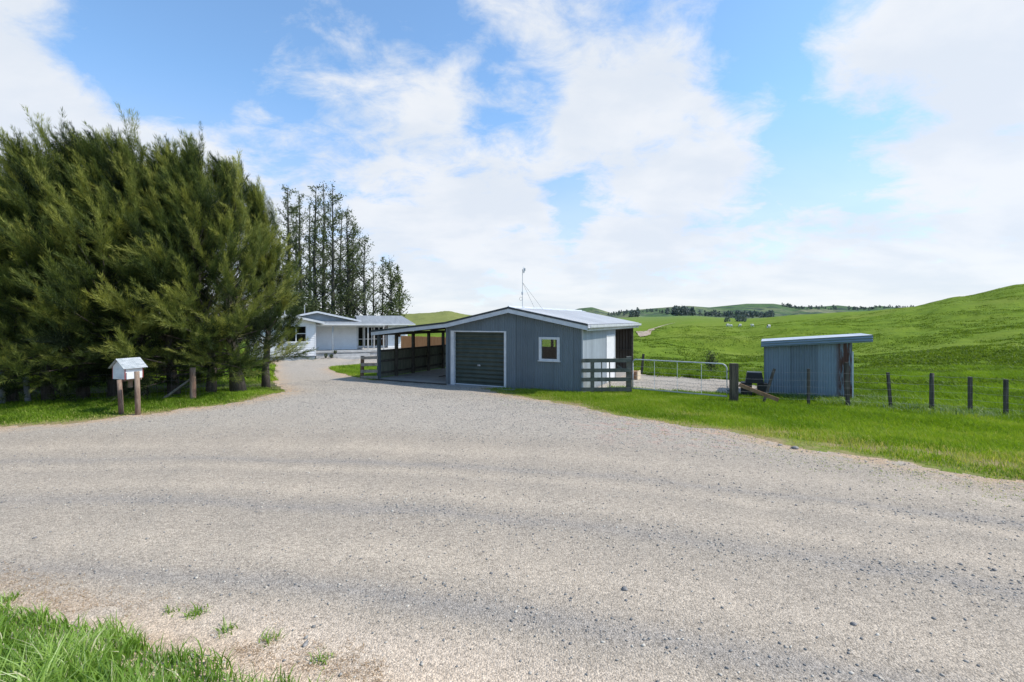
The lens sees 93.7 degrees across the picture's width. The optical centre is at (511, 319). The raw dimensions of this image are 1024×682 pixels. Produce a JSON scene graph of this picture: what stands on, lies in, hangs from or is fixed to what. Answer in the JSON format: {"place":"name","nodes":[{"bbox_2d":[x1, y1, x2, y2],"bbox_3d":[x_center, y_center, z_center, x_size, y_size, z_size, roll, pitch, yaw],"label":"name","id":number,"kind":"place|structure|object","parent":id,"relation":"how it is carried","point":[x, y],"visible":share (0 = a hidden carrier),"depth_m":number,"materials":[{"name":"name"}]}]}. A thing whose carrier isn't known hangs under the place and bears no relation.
{"place":"outdoors","nodes":[
{"label":"outdoors","id":0,"kind":"place"},
{"bbox_2d":[0,379,283,425],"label":"verge grass","id":1,"kind":"structure","parent":0,"point":[10,411],"depth_m":12.27,"materials":[{"name":"green plant"}]},
{"bbox_2d":[0,589,350,681],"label":"long grass","id":2,"kind":"structure","parent":0,"point":[67,657],"depth_m":2.96,"materials":[{"name":"green plant"}]},
{"bbox_2d":[332,364,438,379],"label":"lawn grass","id":3,"kind":"structure","parent":0,"point":[350,370],"depth_m":25.52,"materials":[{"name":"green plant"}]},
{"bbox_2d":[0,357,815,451],"bbox_3d":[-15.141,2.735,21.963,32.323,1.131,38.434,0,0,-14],"label":"driveway","id":4,"kind":"structure","parent":0,"point":[300,371],"depth_m":11.62,"materials":[{"name":"grey gravel"}]},
{"bbox_2d":[0,422,1023,681],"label":"road","id":5,"kind":"structure","parent":0,"point":[686,604],"depth_m":4.50,"materials":[{"name":"grey gravel"}]},
{"bbox_2d":[0,587,26,604],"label":"weed","id":6,"kind":"object","parent":5,"relation":"on","point":[12,598],"visible":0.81,"depth_m":3.73,"materials":[{"name":"green plant"}]},
{"bbox_2d":[163,603,181,616],"bbox_3d":[-2.562,2.164,3.608,0.216,0.074,0.132,0,0,42],"label":"weed","id":7,"kind":"object","parent":5,"relation":"on","point":[169,610],"visible":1,"depth_m":3.59,"materials":[{"name":"green plant"}]},
{"bbox_2d":[0,560,390,681],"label":"dry weeds","id":8,"kind":"object","parent":5,"relation":"on","point":[314,642],"visible":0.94,"depth_m":3.18,"materials":[{"name":"plant"}]},
{"bbox_2d":[180,601,211,619],"bbox_3d":[-2.353,2.162,3.580,0.224,0.080,0.166,0,0,0],"label":"weed","id":9,"kind":"object","parent":5,"relation":"on","point":[195,611],"visible":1,"depth_m":3.56,"materials":[{"name":"green plant"}]},
{"bbox_2d":[209,616,241,638],"bbox_3d":[-2.019,2.149,3.354,0.209,0.084,0.252,0,0,0],"label":"weed","id":10,"kind":"object","parent":5,"relation":"on","point":[224,626],"visible":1,"depth_m":3.36,"materials":[{"name":"green plant"}]},
{"bbox_2d":[259,626,284,646],"bbox_3d":[-1.639,2.157,3.276,0.199,0.080,0.187,0,0,37],"label":"weed","id":11,"kind":"object","parent":5,"relation":"on","point":[270,637],"visible":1,"depth_m":3.29,"materials":[{"name":"green plant"}]},
{"bbox_2d":[302,639,308,647],"bbox_3d":[-1.389,2.183,3.230,0.035,0.031,0.072,0,0,0],"label":"rock","id":12,"kind":"object","parent":5,"relation":"on","point":[306,642],"visible":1,"depth_m":3.22,"materials":[{"name":"grey stone"}]},
{"bbox_2d":[308,646,334,668],"bbox_3d":[-1.224,2.155,3.075,0.207,0.073,0.161,0,0,36],"label":"weed","id":13,"kind":"object","parent":5,"relation":"on","point":[320,658],"visible":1,"depth_m":3.06,"materials":[{"name":"green plant"}]},
{"bbox_2d":[0,397,1023,681],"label":"loose stones","id":14,"kind":"object","parent":5,"relation":"on","point":[572,537],"visible":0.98,"depth_m":5.03,"materials":[{"name":"grey gravel"}]},
{"bbox_2d":[0,284,1023,681],"bbox_3d":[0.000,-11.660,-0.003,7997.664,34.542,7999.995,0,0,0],"label":"ground","id":15,"kind":"structure","parent":0,"point":[898,330],"depth_m":79.64,"materials":[{"name":"green plant"}]},
{"bbox_2d":[0,249,42,395],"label":"conifer tree","id":16,"kind":"object","parent":15,"relation":"on","point":[21,386],"visible":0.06,"depth_m":12.58,"materials":[{"name":"green plant"}]},
{"bbox_2d":[0,169,101,402],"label":"conifer tree","id":17,"kind":"object","parent":15,"relation":"on","point":[13,290],"visible":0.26,"depth_m":12.20,"materials":[{"name":"green plant"}]},
{"bbox_2d":[0,104,135,401],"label":"conifer tree","id":18,"kind":"object","parent":15,"relation":"on","point":[22,251],"visible":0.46,"depth_m":12.37,"materials":[{"name":"green plant"}]},
{"bbox_2d":[0,107,154,398],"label":"conifer tree","id":19,"kind":"object","parent":15,"relation":"on","point":[61,147],"visible":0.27,"depth_m":12.37,"materials":[{"name":"green plant"}]},
{"bbox_2d":[0,120,188,397],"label":"conifer tree","id":20,"kind":"object","parent":15,"relation":"on","point":[83,149],"visible":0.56,"depth_m":12.59,"materials":[{"name":"green plant"}]},
{"bbox_2d":[0,361,228,403],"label":"wire fence","id":21,"kind":"object","parent":15,"relation":"on","point":[192,379],"visible":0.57,"depth_m":13.13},
{"bbox_2d":[7,101,236,400],"bbox_3d":[-11.092,-1.915,13.807,4.987,8.350,4.908,0,0,30],"label":"conifer tree","id":22,"kind":"object","parent":15,"relation":"on","point":[128,146],"visible":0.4,"depth_m":13.16,"materials":[{"name":"green plant"}]},
{"bbox_2d":[108,357,147,414],"bbox_3d":[-8.935,1.621,11.334,0.898,1.432,0.593,0,0,15],"label":"letterbox","id":23,"kind":"object","parent":15,"relation":"on","point":[129,370],"visible":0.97,"depth_m":11.18,"materials":[{"name":"white paint"}]},
{"bbox_2d":[114,368,123,377],"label":"door","id":24,"kind":"structure","parent":23,"relation":"in","point":[118,373],"depth_m":11.19,"materials":[{"name":"white wood"}]},
{"bbox_2d":[27,128,269,404],"bbox_3d":[-9.986,-1.801,13.793,5.870,8.118,4.889,0,0,20],"label":"conifer tree","id":25,"kind":"object","parent":15,"relation":"on","point":[153,165],"visible":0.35,"depth_m":13.24,"materials":[{"name":"green plant"}]},
{"bbox_2d":[98,155,222,373],"bbox_3d":[-14.000,-2.202,19.139,5.568,9.246,6.686,0,0,40],"label":"conifer tree","id":26,"kind":"object","parent":15,"relation":"on","point":[158,313],"visible":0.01,"depth_m":19.19,"materials":[{"name":"green plant"}]},
{"bbox_2d":[93,121,282,392],"bbox_3d":[-9.192,-1.574,14.161,4.671,8.475,5.250,0,0,-22],"label":"conifer tree","id":27,"kind":"object","parent":15,"relation":"on","point":[191,165],"visible":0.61,"depth_m":13.56,"materials":[{"name":"green plant"}]},
{"bbox_2d":[26,363,349,382],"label":"garden grass","id":28,"kind":"structure","parent":15,"relation":"on","point":[272,376],"depth_m":20.43,"materials":[{"name":"green plant"}]},
{"bbox_2d":[196,344,241,376],"bbox_3d":[-12.003,1.704,19.649,1.814,1.613,1.520,0,0,0],"label":"shrub","id":29,"kind":"object","parent":15,"relation":"on","point":[221,367],"visible":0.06,"depth_m":19.57,"materials":[{"name":"green plant"}]},
{"bbox_2d":[129,149,318,391],"bbox_3d":[-8.842,-1.598,14.729,4.525,7.819,5.060,0,0,35],"label":"conifer tree","id":30,"kind":"object","parent":15,"relation":"on","point":[226,172],"visible":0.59,"depth_m":14.52,"materials":[{"name":"green plant"}]},
{"bbox_2d":[242,359,261,379],"bbox_3d":[-10.593,2.070,19.646,1.214,0.952,1.038,0,0,0],"label":"shrub","id":31,"kind":"object","parent":15,"relation":"on","point":[259,375],"visible":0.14,"depth_m":19.55,"materials":[{"name":"green plant"}]},
{"bbox_2d":[234,159,302,387],"bbox_3d":[-8.594,-1.531,16.424,3.188,7.868,3.426,0,0,-40],"label":"conifer tree","id":32,"kind":"object","parent":15,"relation":"on","point":[258,199],"visible":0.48,"depth_m":16.21,"materials":[{"name":"green plant"}]},
{"bbox_2d":[273,184,311,309],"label":"poplar tree","id":33,"kind":"object","parent":15,"relation":"on","point":[287,219],"visible":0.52,"depth_m":57.86,"materials":[{"name":"green plant"}]},
{"bbox_2d":[281,213,312,300],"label":"poplar tree","id":34,"kind":"object","parent":15,"relation":"on","point":[295,218],"visible":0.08,"depth_m":69.98,"materials":[{"name":"green plant"}]},
{"bbox_2d":[286,191,321,305],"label":"poplar tree","id":35,"kind":"object","parent":15,"relation":"on","point":[300,249],"visible":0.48,"depth_m":61.76,"materials":[{"name":"green plant"}]},
{"bbox_2d":[282,289,325,322],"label":"dark bush","id":36,"kind":"object","parent":15,"relation":"on","point":[308,305],"visible":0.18,"depth_m":53.58,"materials":[{"name":"green plant"}]},
{"bbox_2d":[291,201,328,305],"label":"poplar tree","id":37,"kind":"object","parent":15,"relation":"on","point":[309,230],"visible":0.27,"depth_m":72.13,"materials":[{"name":"green plant"}]},
{"bbox_2d":[291,184,338,311],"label":"poplar tree","id":38,"kind":"object","parent":15,"relation":"on","point":[312,286],"visible":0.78,"depth_m":56.98,"materials":[{"name":"green plant"}]},
{"bbox_2d":[301,181,349,312],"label":"poplar tree","id":39,"kind":"object","parent":15,"relation":"on","point":[323,225],"visible":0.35,"depth_m":59.83,"materials":[{"name":"green plant"}]},
{"bbox_2d":[250,306,414,360],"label":"house","id":40,"kind":"structure","parent":15,"relation":"on","point":[345,338],"depth_m":40.05,"materials":[{"name":"grey paint"}]},
{"bbox_2d":[286,326,306,342],"bbox_3d":[-16.804,1.145,37.453,1.560,1.350,0.132,0,0,-22],"label":"window","id":41,"kind":"structure","parent":40,"relation":"in","point":[296,341],"depth_m":37.55,"materials":[{"name":"glass"}]},
{"bbox_2d":[358,327,386,346],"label":"window","id":42,"kind":"structure","parent":40,"relation":"in","point":[364,327],"depth_m":42.78,"materials":[{"name":"white paint"}]},
{"bbox_2d":[310,181,356,315],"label":"poplar tree","id":43,"kind":"object","parent":15,"relation":"on","point":[332,307],"visible":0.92,"depth_m":55.93,"materials":[{"name":"green plant"}]},
{"bbox_2d":[318,209,361,315],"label":"poplar tree","id":44,"kind":"object","parent":15,"relation":"on","point":[340,230],"visible":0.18,"depth_m":70.78,"materials":[{"name":"green plant"}]},
{"bbox_2d":[333,314,354,320],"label":"dark bush","id":45,"kind":"object","parent":15,"relation":"on","point":[343,315],"visible":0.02,"depth_m":54.82,"materials":[{"name":"green plant"}]},
{"bbox_2d":[335,233,359,314],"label":"poplar tree","id":46,"kind":"object","parent":15,"relation":"on","point":[349,276],"visible":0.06,"depth_m":72.98,"materials":[{"name":"green plant"}]},
{"bbox_2d":[320,209,375,316],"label":"poplar tree","id":47,"kind":"object","parent":15,"relation":"on","point":[346,305],"visible":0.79,"depth_m":57.88,"materials":[{"name":"green plant"}]},
{"bbox_2d":[325,222,379,316],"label":"poplar tree","id":48,"kind":"object","parent":15,"relation":"on","point":[356,297],"visible":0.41,"depth_m":60.79,"materials":[{"name":"green plant"}]},
{"bbox_2d":[340,233,384,316],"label":"poplar tree","id":49,"kind":"object","parent":15,"relation":"on","point":[362,296],"visible":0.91,"depth_m":56.75,"materials":[{"name":"green plant"}]},
{"bbox_2d":[360,356,377,378],"bbox_3d":[-6.359,2.198,21.432,1.033,1.187,0.193,0,0,23],"label":"rail fence","id":50,"kind":"object","parent":15,"relation":"on","point":[362,370],"visible":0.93,"depth_m":21.36,"materials":[{"name":"grey wood"}]},
{"bbox_2d":[359,261,387,315],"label":"poplar tree","id":51,"kind":"object","parent":15,"relation":"on","point":[373,303],"visible":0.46,"depth_m":62.91,"materials":[{"name":"green plant"}]},
{"bbox_2d":[375,256,389,314],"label":"poplar tree","id":52,"kind":"object","parent":15,"relation":"on","point":[382,278],"visible":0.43,"depth_m":64.04,"materials":[{"name":"green plant"}]},
{"bbox_2d":[374,256,409,315],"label":"poplar tree","id":53,"kind":"object","parent":15,"relation":"on","point":[391,303],"visible":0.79,"depth_m":59.97,"materials":[{"name":"green plant"}]},
{"bbox_2d":[382,309,406,318],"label":"dark bush","id":54,"kind":"object","parent":15,"relation":"on","point":[394,314],"visible":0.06,"depth_m":58.08,"materials":[{"name":"green plant"}]},
{"bbox_2d":[384,264,412,315],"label":"poplar tree","id":55,"kind":"object","parent":15,"relation":"on","point":[399,289],"visible":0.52,"depth_m":62.03,"materials":[{"name":"green plant"}]},
{"bbox_2d":[401,336,445,347],"bbox_3d":[-4.658,2.194,33.522,8.842,1.993,0.162,0,0,35],"label":"paling fence","id":56,"kind":"object","parent":15,"relation":"on","point":[420,341],"visible":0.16,"depth_m":34.87,"materials":[{"name":"brown wood"}]},
{"bbox_2d":[371,306,640,391],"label":"garage","id":57,"kind":"structure","parent":15,"relation":"on","point":[501,347],"depth_m":18.76,"materials":[{"name":"paint"}]},
{"bbox_2d":[381,344,445,376],"bbox_3d":[-4.452,1.965,24.412,0.067,1.230,6.828,0,0,26],"label":"paling fence","id":58,"kind":"object","parent":57,"relation":"on","point":[388,361],"visible":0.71,"depth_m":23.28,"materials":[{"name":"grey wood"}]},
{"bbox_2d":[455,332,503,386],"bbox_3d":[-1.301,1.550,19.050,2.370,2.180,0.090,0,0,26],"label":"roller door","id":59,"kind":"structure","parent":57,"relation":"in","point":[479,359],"depth_m":19.03,"materials":[{"name":"metal"}]},
{"bbox_2d":[519,266,541,307],"bbox_3d":[0.794,-1.281,19.897,0.390,1.714,1.654,0,0,26],"label":"antenna","id":60,"kind":"object","parent":57,"relation":"on","point":[523,269],"visible":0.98,"depth_m":19.26,"materials":[{"name":"metal"}]},
{"bbox_2d":[538,337,560,361],"bbox_3d":[1.369,1.090,17.622,0.880,0.900,0.115,0,0,26],"label":"window","id":61,"kind":"structure","parent":57,"relation":"in","point":[540,338],"depth_m":17.57,"materials":[{"name":"white wood"}]},
{"bbox_2d":[551,339,556,347],"bbox_3d":[2.020,1.105,26.798,1.090,0.870,0.070,0,0,26],"label":"window","id":62,"kind":"structure","parent":57,"relation":"in","point":[552,341],"depth_m":26.65,"materials":[{"name":"glass"}]},
{"bbox_2d":[606,334,614,382],"bbox_3d":[4.219,1.640,20.506,0.110,2.000,1.350,0,0,26],"label":"door","id":63,"kind":"structure","parent":57,"relation":"in","point":[610,339],"depth_m":20.50,"materials":[{"name":"white paint"}]},
{"bbox_2d":[582,356,631,391],"bbox_3d":[3.351,2.025,17.019,1.779,1.430,0.262,0,0,0],"label":"rail fence","id":64,"kind":"object","parent":15,"relation":"on","point":[627,370],"visible":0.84,"depth_m":16.94,"materials":[{"name":"grey wood"}]},
{"bbox_2d":[628,307,639,316],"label":"wood","id":65,"kind":"object","parent":15,"relation":"on","point":[634,313],"visible":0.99,"depth_m":854.62,"materials":[{"name":"green plant"}]},
{"bbox_2d":[641,354,644,373],"bbox_3d":[6.513,2.312,24.000,0.220,1.210,0.100,0,0,0],"label":"stub post","id":66,"kind":"object","parent":15,"relation":"on","point":[642,362],"visible":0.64,"depth_m":23.95,"materials":[{"name":"grey wood"}]},
{"bbox_2d":[647,368,660,375],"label":"rush clump","id":67,"kind":"object","parent":15,"relation":"on","point":[656,371],"visible":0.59,"depth_m":22.91,"materials":[{"name":"green plant"}]},
{"bbox_2d":[649,369,684,377],"bbox_3d":[7.258,2.468,22.499,1.838,0.432,1.543,0,0,32],"label":"rush clump","id":68,"kind":"object","parent":15,"relation":"on","point":[672,374],"visible":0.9,"depth_m":22.27,"materials":[{"name":"green plant"}]},
{"bbox_2d":[599,374,756,392],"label":"yard","id":69,"kind":"structure","parent":15,"relation":"on","point":[686,383],"depth_m":19.85,"materials":[{"name":"grey gravel"}]},
{"bbox_2d":[633,370,640,379],"bbox_3d":[5.480,2.456,21.343,0.340,0.370,0.650,0,0,26],"label":"timber crate","id":70,"kind":"object","parent":69,"relation":"on","point":[635,373],"visible":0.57,"depth_m":21.05,"materials":[{"name":"brown wood"}]},
{"bbox_2d":[682,369,695,377],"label":"rush clump","id":71,"kind":"object","parent":69,"relation":"on","point":[689,373],"visible":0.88,"depth_m":21.98,"materials":[{"name":"green plant"}]},
{"bbox_2d":[689,371,716,379],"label":"rush clump","id":72,"kind":"object","parent":69,"relation":"on","point":[707,375],"visible":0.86,"depth_m":21.57,"materials":[{"name":"green plant"}]},
{"bbox_2d":[704,350,717,370],"bbox_3d":[9.962,2.137,24.009,0.831,1.221,0.753,0,0,0],"label":"sapling","id":73,"kind":"object","parent":15,"relation":"on","point":[709,360],"visible":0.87,"depth_m":23.95,"materials":[{"name":"green plant"}]},
{"bbox_2d":[735,314,746,321],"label":"wood","id":74,"kind":"object","parent":15,"relation":"on","point":[739,318],"visible":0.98,"depth_m":250.69,"materials":[{"name":"green plant"}]},
{"bbox_2d":[471,389,1023,506],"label":"sparse weeds","id":75,"kind":"object","parent":15,"relation":"on","point":[847,462],"visible":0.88,"depth_m":6.98,"materials":[{"name":"green plant"}]},
{"bbox_2d":[740,371,767,396],"bbox_3d":[8.213,2.228,16.296,0.820,0.915,0.480,0,0,24],"label":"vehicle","id":76,"kind":"object","parent":15,"relation":"on","point":[754,377],"visible":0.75,"depth_m":16.11,"materials":[{"name":"black metal"}]},
{"bbox_2d":[761,333,872,397],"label":"tin shed","id":77,"kind":"structure","parent":15,"relation":"on","point":[821,357],"depth_m":16.09,"materials":[{"name":"metal"}]},
{"bbox_2d":[633,284,1023,387],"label":"paddock grass","id":78,"kind":"structure","parent":15,"relation":"on","point":[999,358],"depth_m":46.60,"materials":[{"name":"green plant"}]},
{"bbox_2d":[729,362,1023,414],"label":"wire fence","id":79,"kind":"object","parent":15,"relation":"on","point":[734,385],"visible":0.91,"depth_m":14.43,"materials":[{"name":"grey wood"}]},
{"bbox_2d":[632,359,728,396],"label":"gate","id":80,"kind":"structure","parent":79,"relation":"attached to","point":[726,371],"depth_m":15.95,"materials":[{"name":"metal"}]},
{"bbox_2d":[770,391,1022,419],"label":"silver weeds","id":81,"kind":"object","parent":15,"relation":"on","point":[928,404],"visible":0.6,"depth_m":14.06,"materials":[{"name":"plant"}]},
{"bbox_2d":[0,0,1023,315],"label":"sky","id":82,"kind":"structure","parent":0,"point":[623,154],"materials":[{"name":"blue"}]},
{"bbox_2d":[211,304,895,318],"bbox_3d":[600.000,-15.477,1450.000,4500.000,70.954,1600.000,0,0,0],"label":"hills","id":83,"kind":"structure","parent":0,"point":[779,310],"depth_m":1238.05,"materials":[{"name":"green plant"}]},
{"bbox_2d":[608,309,628,315],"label":"wood","id":84,"kind":"object","parent":83,"relation":"on","point":[618,313],"visible":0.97,"depth_m":1308.80,"materials":[{"name":"green plant"}]},
{"bbox_2d":[631,308,657,313],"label":"wood","id":85,"kind":"object","parent":83,"relation":"on","point":[650,310],"visible":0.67,"depth_m":1236.55,"materials":[{"name":"green plant"}]},
{"bbox_2d":[659,307,670,314],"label":"wood","id":86,"kind":"object","parent":83,"relation":"on","point":[667,310],"visible":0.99,"depth_m":945.81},
{"bbox_2d":[670,305,695,315],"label":"wood","id":87,"kind":"object","parent":83,"relation":"on","point":[679,310],"visible":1,"depth_m":989.40,"materials":[{"name":"green plant"}]},
{"bbox_2d":[693,310,726,316],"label":"wood","id":88,"kind":"object","parent":83,"relation":"on","point":[713,313],"visible":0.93,"depth_m":1066.51,"materials":[{"name":"green plant"}]},
{"bbox_2d":[725,310,774,317],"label":"wood","id":89,"kind":"object","parent":83,"relation":"on","point":[768,313],"visible":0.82,"depth_m":942.19,"materials":[{"name":"green plant"}]},
{"bbox_2d":[781,303,796,308],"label":"wood","id":90,"kind":"object","parent":83,"relation":"on","point":[790,306],"visible":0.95,"depth_m":1364.93,"materials":[{"name":"green plant"}]},
{"bbox_2d":[796,305,836,309],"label":"wood","id":91,"kind":"object","parent":83,"relation":"on","point":[811,307],"visible":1,"depth_m":1304.13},
{"bbox_2d":[847,306,874,310],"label":"wood","id":92,"kind":"object","parent":83,"relation":"on","point":[857,308],"visible":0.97,"depth_m":1253.09,"materials":[{"name":"green plant"}]},
{"bbox_2d":[874,305,913,308],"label":"wood","id":93,"kind":"object","parent":83,"relation":"on","point":[896,306],"visible":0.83,"depth_m":1408.40,"materials":[{"name":"green plant"}]},
{"bbox_2d":[636,323,671,335],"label":"farm track","id":94,"kind":"structure","parent":0,"point":[644,333],"depth_m":108.13,"materials":[{"name":"beige gravel"}]},
{"bbox_2d":[487,386,1023,479],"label":"verge grass","id":95,"kind":"structure","parent":0,"point":[840,423],"depth_m":11.52,"materials":[{"name":"green plant"}]},
{"bbox_2d":[611,363,1023,414],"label":"paddock grass","id":96,"kind":"structure","parent":0,"point":[957,393],"depth_m":17.74,"materials":[{"name":"green plant"}]}
]}

